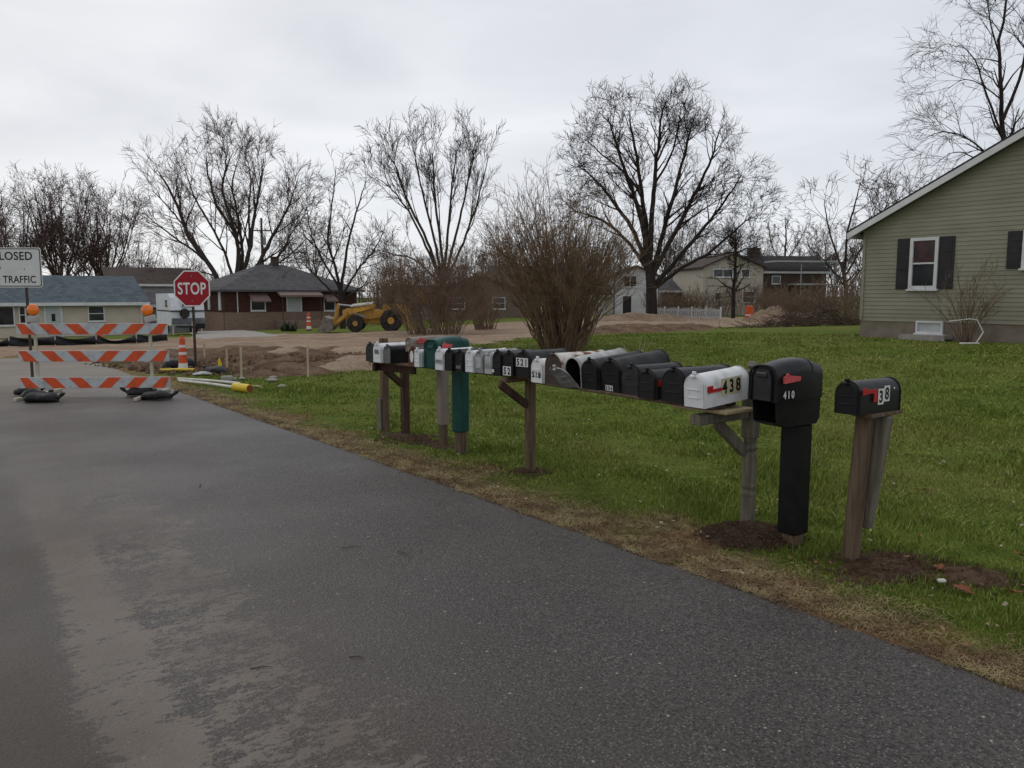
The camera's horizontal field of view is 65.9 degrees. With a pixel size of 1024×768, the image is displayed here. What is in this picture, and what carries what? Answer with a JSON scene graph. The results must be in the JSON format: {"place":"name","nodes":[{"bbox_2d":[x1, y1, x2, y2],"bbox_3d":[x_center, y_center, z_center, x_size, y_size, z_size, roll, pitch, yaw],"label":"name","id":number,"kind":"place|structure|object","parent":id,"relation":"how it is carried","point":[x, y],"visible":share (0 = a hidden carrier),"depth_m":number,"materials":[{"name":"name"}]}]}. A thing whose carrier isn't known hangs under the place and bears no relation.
{"place":"outdoors","nodes":[
{"label":"outdoors","id":0,"kind":"place"},
{"bbox_2d":[190,330,278,338],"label":"driveway","id":1,"kind":"structure","parent":0,"point":[217,334],"depth_m":40.45,"materials":[{"name":"concrete"}]},
{"bbox_2d":[156,293,204,334],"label":"travel trailer","id":2,"kind":"object","parent":1,"relation":"on","point":[172,309],"visible":0.69,"depth_m":43.84,"materials":[{"name":"white"}]},
{"bbox_2d":[0,321,779,357],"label":"dirt street","id":3,"kind":"structure","parent":0,"point":[503,331],"depth_m":30.60,"materials":[{"name":"soil"}]},
{"bbox_2d":[0,332,167,345],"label":"silt fence","id":4,"kind":"object","parent":3,"relation":"on","point":[59,340],"visible":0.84,"depth_m":29.16,"materials":[{"name":"black fabric"}]},
{"bbox_2d":[315,282,431,331],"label":"backhoe loader","id":5,"kind":"object","parent":3,"relation":"on","point":[356,321],"visible":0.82,"depth_m":41.20,"materials":[{"name":"metal"}]},
{"bbox_2d":[0,358,1023,767],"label":"road","id":6,"kind":"structure","parent":0,"point":[176,568],"depth_m":3.89,"materials":[{"name":"asphalt"}]},
{"bbox_2d":[23,392,64,401],"bbox_3d":[-7.330,0.200,12.389,0.634,0.148,0.312,0,6,0],"label":"sandbag","id":7,"kind":"object","parent":6,"relation":"on","point":[42,397],"visible":1,"depth_m":12.29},
{"bbox_2d":[13,304,170,401],"bbox_3d":[-6.896,-0.556,13.056,2.434,1.525,1.400,0,6,-2],"label":"barricade","id":8,"kind":"object","parent":6,"relation":"on","point":[151,355],"visible":0.98,"depth_m":13.01,"materials":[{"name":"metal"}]},
{"bbox_2d":[141,390,178,398],"bbox_3d":[-5.683,0.169,12.747,0.594,0.144,0.307,-1,6,-6],"label":"sandbag","id":9,"kind":"object","parent":6,"relation":"on","point":[160,394],"visible":1,"depth_m":12.65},
{"bbox_2d":[313,438,1016,686],"bbox_3d":[0.106,1.013,6.082,0.705,0.030,8.660,-5,8,-37],"label":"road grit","id":10,"kind":"object","parent":6,"relation":"on","point":[706,579],"visible":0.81,"depth_m":4.61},
{"bbox_2d":[0,296,1023,690],"bbox_3d":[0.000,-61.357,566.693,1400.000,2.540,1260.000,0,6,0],"label":"lawn ground","id":11,"kind":"structure","parent":0,"point":[678,462],"depth_m":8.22,"materials":[{"name":"plant"}]},
{"bbox_2d":[0,247,42,376],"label":"closed sign","id":12,"kind":"object","parent":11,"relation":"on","point":[20,266],"visible":0.98,"depth_m":15.04,"materials":[{"name":"white"}]},
{"bbox_2d":[0,181,69,274],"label":"bare tree","id":13,"kind":"object","parent":11,"relation":"on","point":[24,244],"visible":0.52,"depth_m":82.00,"materials":[{"name":"brown plant"}]},
{"bbox_2d":[2,159,120,275],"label":"bare tree","id":14,"kind":"object","parent":11,"relation":"on","point":[61,231],"visible":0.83,"depth_m":86.17,"materials":[{"name":"brown plant"}]},
{"bbox_2d":[0,275,149,338],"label":"house","id":15,"kind":"structure","parent":11,"relation":"on","point":[60,299],"depth_m":50.97,"materials":[{"name":"beige"}]},
{"bbox_2d":[0,306,15,326],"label":"window","id":16,"kind":"structure","parent":15,"relation":"in","point":[7,313],"depth_m":48.18,"materials":[{"name":"white glass"}]},
{"bbox_2d":[43,306,63,336],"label":"door","id":17,"kind":"structure","parent":15,"relation":"in","point":[52,314],"depth_m":49.63,"materials":[{"name":"metal"}]},
{"bbox_2d":[87,305,105,321],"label":"window","id":18,"kind":"structure","parent":15,"relation":"in","point":[95,313],"depth_m":51.10,"materials":[{"name":"white glass"}]},
{"bbox_2d":[51,169,150,275],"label":"bare tree","id":19,"kind":"object","parent":11,"relation":"on","point":[106,241],"visible":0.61,"depth_m":89.84,"materials":[{"name":"brown plant"}]},
{"bbox_2d":[105,219,172,267],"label":"bare tree","id":20,"kind":"object","parent":11,"relation":"on","point":[148,263],"visible":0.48,"depth_m":108.43,"materials":[{"name":"brown plant"}]},
{"bbox_2d":[100,267,190,289],"bbox_3d":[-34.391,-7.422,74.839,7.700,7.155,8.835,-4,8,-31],"label":"roof","id":21,"kind":"structure","parent":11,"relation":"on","point":[158,279],"depth_m":72.31,"materials":[{"name":"grey"}]},
{"bbox_2d":[142,290,189,332],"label":"wall","id":22,"kind":"structure","parent":11,"relation":"on","point":[150,295],"depth_m":61.15,"materials":[{"name":"beige"}]},
{"bbox_2d":[174,270,209,367],"bbox_3d":[-7.239,-1.343,17.973,0.810,2.458,0.046,0,6,-1],"label":"stop sign","id":23,"kind":"object","parent":11,"relation":"on","point":[192,288],"visible":0.95,"depth_m":17.87,"materials":[{"name":"red"}]},
{"bbox_2d":[84,345,370,377],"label":"turned soil","id":24,"kind":"structure","parent":11,"relation":"on","point":[252,351],"depth_m":19.45,"materials":[{"name":"soil"}]},
{"bbox_2d":[318,355,370,372],"bbox_3d":[-3.343,-0.713,20.636,3.680,0.336,8.640,0,6,0],"label":"sand patch","id":25,"kind":"object","parent":24,"relation":"on","point":[352,362],"visible":0.17,"depth_m":17.86,"materials":[{"name":"sand"}]},
{"bbox_2d":[111,103,344,278],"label":"bare tree","id":26,"kind":"object","parent":11,"relation":"on","point":[230,221],"visible":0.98,"depth_m":72.67,"materials":[{"name":"brown plant"}]},
{"bbox_2d":[198,257,364,330],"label":"house","id":27,"kind":"structure","parent":11,"relation":"on","point":[260,297],"depth_m":57.10,"materials":[{"name":"red brick"}]},
{"bbox_2d":[272,206,356,277],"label":"bare tree","id":28,"kind":"object","parent":11,"relation":"on","point":[317,267],"visible":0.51,"depth_m":108.67,"materials":[{"name":"brown plant"}]},
{"bbox_2d":[272,140,406,328],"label":"bare tree","id":29,"kind":"object","parent":11,"relation":"on","point":[341,292],"visible":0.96,"depth_m":50.38,"materials":[{"name":"brown plant"}]},
{"bbox_2d":[364,230,412,280],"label":"bare tree","id":30,"kind":"object","parent":11,"relation":"on","point":[385,265],"visible":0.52,"depth_m":103.40,"materials":[{"name":"brown plant"}]},
{"bbox_2d":[380,432,435,445],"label":"bare soil","id":31,"kind":"structure","parent":11,"relation":"on","point":[398,434],"depth_m":9.31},
{"bbox_2d":[345,98,506,321],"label":"bare tree","id":32,"kind":"object","parent":11,"relation":"on","point":[428,176],"visible":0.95,"depth_m":61.04,"materials":[{"name":"brown plant"}]},
{"bbox_2d":[340,238,517,335],"bbox_3d":[-3.779,-4.440,35.861,8.149,4.565,7.171,5,8,40],"label":"bare shrub","id":33,"kind":"object","parent":11,"relation":"on","point":[412,291],"visible":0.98,"depth_m":35.39,"materials":[{"name":"plant"}]},
{"bbox_2d":[427,441,454,449],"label":"bare soil","id":34,"kind":"structure","parent":11,"relation":"on","point":[436,445],"depth_m":8.87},
{"bbox_2d":[405,335,448,444],"bbox_3d":[-0.902,0.090,8.778,0.575,1.255,0.152,-5,8,-37],"label":"post mailbox","id":35,"kind":"object","parent":34,"relation":"on","point":[442,382],"visible":0.66,"depth_m":8.84,"materials":[{"name":"beige plastic"}]},
{"bbox_2d":[423,336,468,453],"bbox_3d":[-0.671,0.136,8.273,0.198,1.278,0.585,4,8,32],"label":"post mailbox","id":36,"kind":"object","parent":11,"relation":"on","point":[460,404],"visible":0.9,"depth_m":8.39,"materials":[{"name":"green plastic"}]},
{"bbox_2d":[63,224,861,307],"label":"woods","id":37,"kind":"object","parent":11,"relation":"on","point":[403,259],"visible":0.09,"depth_m":133.16,"materials":[{"name":"brown plant"}]},
{"bbox_2d":[430,275,526,319],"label":"house","id":38,"kind":"structure","parent":11,"relation":"on","point":[507,314],"depth_m":66.31,"materials":[{"name":"beige"}]},
{"bbox_2d":[465,291,512,329],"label":"bare shrub","id":39,"kind":"object","parent":11,"relation":"on","point":[480,325],"visible":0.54,"depth_m":40.36,"materials":[{"name":"plant"}]},
{"bbox_2d":[368,338,759,523],"bbox_3d":[-0.102,0.234,7.589,0.683,1.235,5.560,-5,8,-37],"label":"mailbox rack","id":40,"kind":"object","parent":11,"relation":"on","point":[717,417],"visible":0.66,"depth_m":6.04,"materials":[{"name":"brown wood"}]},
{"bbox_2d":[373,341,404,362],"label":"mailbox","id":41,"kind":"object","parent":40,"relation":"on","point":[378,347],"visible":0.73,"depth_m":8.69,"materials":[{"name":"white paint"}]},
{"bbox_2d":[383,344,408,363],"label":"mailbox","id":42,"kind":"object","parent":40,"relation":"on","point":[395,354],"visible":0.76,"depth_m":8.62,"materials":[{"name":"black paint"}]},
{"bbox_2d":[445,347,486,370],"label":"mailbox","id":43,"kind":"object","parent":40,"relation":"on","point":[450,359],"visible":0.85,"depth_m":7.72,"materials":[{"name":"black paint"}]},
{"bbox_2d":[475,348,517,373],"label":"mailbox","id":44,"kind":"object","parent":40,"relation":"on","point":[480,354],"visible":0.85,"depth_m":7.50,"materials":[{"name":"metal"}]},
{"bbox_2d":[492,348,534,374],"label":"mailbox","id":45,"kind":"object","parent":40,"relation":"on","point":[498,355],"visible":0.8,"depth_m":7.34,"materials":[{"name":"black paint"}]},
{"bbox_2d":[503,349,544,375],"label":"mailbox","id":46,"kind":"object","parent":40,"relation":"on","point":[509,362],"visible":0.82,"depth_m":7.24,"materials":[{"name":"black paint"}]},
{"bbox_2d":[531,356,545,383],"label":"mailbox","id":47,"kind":"object","parent":40,"relation":"on","point":[538,370],"visible":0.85,"depth_m":6.66,"materials":[{"name":"white paint"}]},
{"bbox_2d":[516,348,567,377],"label":"mailbox","id":48,"kind":"object","parent":40,"relation":"on","point":[524,359],"visible":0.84,"depth_m":7.14,"materials":[{"name":"black metal"}]},
{"bbox_2d":[545,350,603,385],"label":"mailbox","id":49,"kind":"object","parent":40,"relation":"on","point":[558,360],"visible":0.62,"depth_m":6.51,"materials":[{"name":"white paint"}]},
{"bbox_2d":[545,351,560,385],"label":"door","id":50,"kind":"structure","parent":49,"relation":"in","point":[552,359],"depth_m":6.51,"materials":[{"name":"brown paint"}]},
{"bbox_2d":[551,348,626,387],"bbox_3d":[0.636,-0.119,6.482,0.741,0.264,0.204,-12,12,-37],"label":"mailbox","id":51,"kind":"object","parent":40,"relation":"on","point":[570,376],"visible":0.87,"depth_m":6.41,"materials":[{"name":"grey paint"}]},
{"bbox_2d":[551,365,578,387],"bbox_3d":[0.401,-0.055,6.323,0.172,0.258,0.041,-7,43,49],"label":"door","id":52,"kind":"structure","parent":51,"relation":"in","point":[562,376],"depth_m":6.32,"materials":[{"name":"metal"}]},
{"bbox_2d":[581,350,642,389],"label":"mailbox","id":53,"kind":"object","parent":40,"relation":"on","point":[591,372],"visible":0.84,"depth_m":6.21,"materials":[{"name":"black metal"}]},
{"bbox_2d":[581,357,597,389],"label":"door","id":54,"kind":"structure","parent":53,"relation":"in","point":[588,370],"depth_m":6.21,"materials":[{"name":"black paint"}]},
{"bbox_2d":[601,349,669,392],"bbox_3d":[0.967,-0.116,6.201,0.589,0.271,0.212,-11,12,-35],"label":"mailbox","id":55,"kind":"object","parent":40,"relation":"on","point":[611,373],"visible":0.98,"depth_m":6.08,"materials":[{"name":"black metal"}]},
{"bbox_2d":[601,357,619,392],"bbox_3d":[0.747,-0.074,6.043,0.041,0.268,0.192,-11,12,-35],"label":"door","id":56,"kind":"structure","parent":55,"relation":"in","point":[609,370],"depth_m":6.03,"materials":[{"name":"black paint"}]},
{"bbox_2d":[621,361,682,395],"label":"mailbox","id":57,"kind":"object","parent":40,"relation":"on","point":[631,372],"visible":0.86,"depth_m":5.89,"materials":[{"name":"black paint"}]},
{"bbox_2d":[621,362,638,394],"bbox_3d":[0.875,-0.040,5.866,0.041,0.238,0.172,-5,8,-36],"label":"door","id":58,"kind":"structure","parent":57,"relation":"in","point":[630,375],"depth_m":5.87,"materials":[{"name":"black metal"}]},
{"bbox_2d":[637,366,692,399],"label":"mailbox","id":59,"kind":"object","parent":40,"relation":"on","point":[649,383],"visible":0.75,"depth_m":5.63,"materials":[{"name":"black metal"}]},
{"bbox_2d":[637,367,654,399],"bbox_3d":[0.956,-0.008,5.647,0.041,0.223,0.157,-5,8,-37],"label":"door","id":60,"kind":"structure","parent":59,"relation":"in","point":[646,382],"depth_m":5.64,"materials":[{"name":"black paint"}]},
{"bbox_2d":[661,364,729,403],"bbox_3d":[1.322,-0.018,5.617,0.589,0.256,0.212,-5,8,-37],"label":"mailbox","id":61,"kind":"object","parent":40,"relation":"on","point":[673,381],"visible":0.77,"depth_m":5.46,"materials":[{"name":"black paint"}]},
{"bbox_2d":[661,365,683,403],"bbox_3d":[1.105,-0.001,5.452,0.041,0.253,0.192,-5,8,-37],"label":"door","id":62,"kind":"structure","parent":61,"relation":"in","point":[672,386],"depth_m":5.45,"materials":[{"name":"black paint"}]},
{"bbox_2d":[684,366,748,408],"bbox_3d":[1.378,0.008,5.334,0.509,0.241,0.183,-9,11,-37],"label":"mailbox","id":63,"kind":"object","parent":40,"relation":"on","point":[710,389],"visible":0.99,"depth_m":5.24,"materials":[{"name":"white paint"}]},
{"bbox_2d":[684,371,703,408],"bbox_3d":[1.193,0.036,5.194,0.041,0.238,0.157,-9,11,-37],"label":"door","id":64,"kind":"structure","parent":63,"relation":"in","point":[693,385],"depth_m":5.19,"materials":[{"name":"white paint"}]},
{"bbox_2d":[458,148,672,351],"bbox_3d":[1.570,-3.351,19.933,5.349,5.254,5.934,-2,7,-18],"label":"bare shrub","id":65,"kind":"object","parent":11,"relation":"on","point":[565,327],"visible":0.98,"depth_m":19.67,"materials":[{"name":"plant"}]},
{"bbox_2d":[175,386,1023,691],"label":"straw","id":66,"kind":"object","parent":11,"relation":"on","point":[553,510],"visible":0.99,"depth_m":5.20,"materials":[{"name":"plant"}]},
{"bbox_2d":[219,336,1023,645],"bbox_3d":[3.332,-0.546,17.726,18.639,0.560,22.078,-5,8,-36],"label":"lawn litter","id":67,"kind":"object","parent":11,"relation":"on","point":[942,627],"visible":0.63,"depth_m":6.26,"materials":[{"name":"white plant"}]},
{"bbox_2d":[609,265,659,314],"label":"house","id":68,"kind":"structure","parent":11,"relation":"on","point":[629,305],"depth_m":73.53,"materials":[{"name":"white"}]},
{"bbox_2d":[591,323,714,333],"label":"soil furrow","id":69,"kind":"structure","parent":11,"relation":"on","point":[630,328],"depth_m":30.66,"materials":[{"name":"soil"}]},
{"bbox_2d":[583,312,725,321],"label":"dirt pile","id":70,"kind":"object","parent":11,"relation":"on","point":[636,316],"visible":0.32,"depth_m":51.33,"materials":[{"name":"soil"}]},
{"bbox_2d":[545,72,789,313],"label":"bare tree","id":71,"kind":"object","parent":11,"relation":"on","point":[653,281],"visible":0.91,"depth_m":54.71,"materials":[{"name":"brown plant"}]},
{"bbox_2d":[658,278,682,313],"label":"garage","id":72,"kind":"structure","parent":11,"relation":"on","point":[673,284],"depth_m":81.71,"materials":[{"name":"beige"}]},
{"bbox_2d":[639,200,702,277],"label":"bare tree","id":73,"kind":"object","parent":11,"relation":"on","point":[676,245],"visible":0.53,"depth_m":98.41,"materials":[{"name":"brown plant"}]},
{"bbox_2d":[659,281,709,314],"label":"thicket shrub","id":74,"kind":"object","parent":11,"relation":"on","point":[680,301],"visible":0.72,"depth_m":67.48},
{"bbox_2d":[657,306,721,318],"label":"picket fence","id":75,"kind":"object","parent":11,"relation":"on","point":[713,313],"visible":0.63,"depth_m":56.92,"materials":[{"name":"grey paint"}]},
{"bbox_2d":[654,214,727,268],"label":"bare tree","id":76,"kind":"object","parent":11,"relation":"on","point":[706,250],"visible":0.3,"depth_m":105.88,"materials":[{"name":"brown plant"}]},
{"bbox_2d":[373,433,1023,595],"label":"soil crumbs","id":77,"kind":"object","parent":11,"relation":"on","point":[770,541],"visible":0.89,"depth_m":5.13,"materials":[{"name":"soil"}]},
{"bbox_2d":[685,282,750,317],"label":"thicket shrub","id":78,"kind":"object","parent":11,"relation":"on","point":[724,310],"visible":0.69,"depth_m":65.44,"materials":[{"name":"plant"}]},
{"bbox_2d":[671,252,767,314],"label":"house","id":79,"kind":"structure","parent":11,"relation":"on","point":[705,269],"depth_m":75.87,"materials":[{"name":"beige"}]},
{"bbox_2d":[697,214,768,317],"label":"bare tree","id":80,"kind":"object","parent":11,"relation":"on","point":[734,279],"visible":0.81,"depth_m":57.33,"materials":[{"name":"brown plant"}]},
{"bbox_2d":[691,520,789,549],"bbox_3d":[1.687,1.047,5.561,0.828,0.134,0.690,0,6,0],"label":"soil mound","id":81,"kind":"object","parent":11,"relation":"on","point":[717,540],"visible":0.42,"depth_m":5.43,"materials":[{"name":"soil"}]},
{"bbox_2d":[748,357,822,547],"bbox_3d":[1.808,0.469,5.258,0.510,1.290,0.233,-4,8,-33],"label":"post mailbox","id":82,"kind":"object","parent":81,"relation":"on","point":[785,394],"visible":1,"depth_m":5.23,"materials":[{"name":"black plastic"}]},
{"bbox_2d":[753,369,772,400],"bbox_3d":[1.608,0.006,5.076,0.034,0.195,0.135,-4,8,-33],"label":"door","id":83,"kind":"structure","parent":82,"relation":"in","point":[763,380],"depth_m":5.06,"materials":[{"name":"black plastic"}]},
{"bbox_2d":[717,277,775,315],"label":"thicket shrub","id":84,"kind":"object","parent":11,"relation":"on","point":[747,302],"visible":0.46,"depth_m":71.43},
{"bbox_2d":[713,208,782,255],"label":"bare tree","id":85,"kind":"object","parent":11,"relation":"on","point":[751,233],"visible":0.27,"depth_m":118.08,"materials":[{"name":"brown plant"}]},
{"bbox_2d":[736,281,785,311],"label":"thicket shrub","id":86,"kind":"object","parent":11,"relation":"on","point":[760,303],"visible":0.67,"depth_m":61.25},
{"bbox_2d":[740,305,805,323],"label":"dirt pile","id":87,"kind":"object","parent":11,"relation":"on","point":[762,313],"visible":0.3,"depth_m":49.28,"materials":[{"name":"soil"}]},
{"bbox_2d":[752,210,817,255],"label":"bare tree","id":88,"kind":"object","parent":11,"relation":"on","point":[786,240],"visible":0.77,"depth_m":90.46,"materials":[{"name":"brown plant"}]},
{"bbox_2d":[761,285,809,322],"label":"thicket shrub","id":89,"kind":"object","parent":11,"relation":"on","point":[786,301],"visible":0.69,"depth_m":49.17,"materials":[{"name":"plant"}]},
{"bbox_2d":[714,293,859,328],"bbox_3d":[14.122,-2.956,35.670,10.225,2.384,6.080,0,6,0],"label":"brush pile","id":90,"kind":"object","parent":11,"relation":"on","point":[785,318],"visible":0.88,"depth_m":35.43,"materials":[{"name":"brown plant"}]},
{"bbox_2d":[745,247,837,313],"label":"house","id":91,"kind":"structure","parent":11,"relation":"on","point":[788,270],"depth_m":77.35,"materials":[{"name":"grey brick"}]},
{"bbox_2d":[797,214,861,301],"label":"bare tree","id":92,"kind":"object","parent":11,"relation":"on","point":[826,246],"visible":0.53,"depth_m":88.82,"materials":[{"name":"brown plant"}]},
{"bbox_2d":[803,270,860,324],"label":"thicket shrub","id":93,"kind":"object","parent":11,"relation":"on","point":[829,294],"visible":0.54,"depth_m":41.89,"materials":[{"name":"plant"}]},
{"bbox_2d":[835,271,860,324],"bbox_3d":[17.021,-4.430,37.791,3.171,3.248,3.202,0,6,0],"label":"thicket shrub","id":94,"kind":"object","parent":11,"relation":"on","point":[852,290],"visible":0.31,"depth_m":37.80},
{"bbox_2d":[779,152,936,315],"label":"bare tree","id":95,"kind":"object","parent":11,"relation":"on","point":[843,265],"visible":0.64,"depth_m":45.06,"materials":[{"name":"brown plant"}]},
{"bbox_2d":[831,551,935,586],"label":"bare soil","id":96,"kind":"structure","parent":11,"relation":"on","point":[876,563],"depth_m":4.87,"materials":[{"name":"soil"}]},
{"bbox_2d":[841,410,902,561],"bbox_3d":[2.265,0.664,5.020,0.360,1.000,0.211,-5,8,-37],"label":"mailbox post","id":97,"kind":"object","parent":96,"relation":"on","point":[871,436],"visible":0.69,"depth_m":4.97,"materials":[{"name":"brown wood"}]},
{"bbox_2d":[834,376,900,415],"bbox_3d":[2.212,0.061,4.910,0.484,0.221,0.176,-4,8,-33],"label":"mailbox","id":98,"kind":"object","parent":97,"relation":"on","point":[866,396],"visible":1,"depth_m":4.82,"materials":[{"name":"black metal"}]},
{"bbox_2d":[834,378,856,414],"bbox_3d":[2.024,0.073,4.793,0.041,0.218,0.147,-4,8,-33],"label":"door","id":99,"kind":"structure","parent":98,"relation":"in","point":[845,402],"depth_m":4.79,"materials":[{"name":"black plastic"}]},
{"bbox_2d":[848,164,919,239],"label":"bare tree","id":100,"kind":"object","parent":11,"relation":"on","point":[871,197],"visible":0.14,"depth_m":86.41,"materials":[{"name":"brown plant"}]},
{"bbox_2d":[847,127,1023,343],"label":"house","id":101,"kind":"structure","parent":11,"relation":"on","point":[968,215],"depth_m":20.77,"materials":[{"name":"plastic"}]},
{"bbox_2d":[906,237,939,290],"bbox_3d":[11.114,-3.237,21.350,0.100,1.429,0.831,-5,8,-37],"label":"window","id":102,"kind":"structure","parent":101,"relation":"in","point":[924,251],"depth_m":21.36,"materials":[{"name":"white glass"}]},
{"bbox_2d":[913,321,944,334],"bbox_3d":[11.276,-1.508,21.363,0.100,0.388,0.792,-5,8,-37],"label":"window","id":103,"kind":"structure","parent":101,"relation":"in","point":[921,327],"depth_m":21.36,"materials":[{"name":"glass"}]},
{"bbox_2d":[879,0,1023,194],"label":"bare tree","id":104,"kind":"object","parent":11,"relation":"on","point":[1000,127],"visible":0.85,"depth_m":33.12,"materials":[{"name":"brown plant"}]},
{"bbox_2d":[908,252,1011,342],"bbox_3d":[11.423,-2.163,19.775,2.130,2.396,1.918,-1,7,-12],"label":"bare shrub","id":105,"kind":"object","parent":11,"relation":"on","point":[966,334],"visible":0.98,"depth_m":19.65,"materials":[{"name":"plant"}]},
{"bbox_2d":[917,566,1020,588],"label":"bare soil","id":106,"kind":"structure","parent":11,"relation":"on","point":[985,574],"depth_m":4.74,"materials":[{"name":"soil"}]},
{"bbox_2d":[0,0,1023,296],"label":"sky","id":107,"kind":"structure","parent":0,"point":[812,82],"materials":[{"name":"white"}]},
{"bbox_2d":[582,317,766,327],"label":"soil bank","id":108,"kind":"structure","parent":0,"point":[717,323],"depth_m":47.67,"materials":[{"name":"soil"}]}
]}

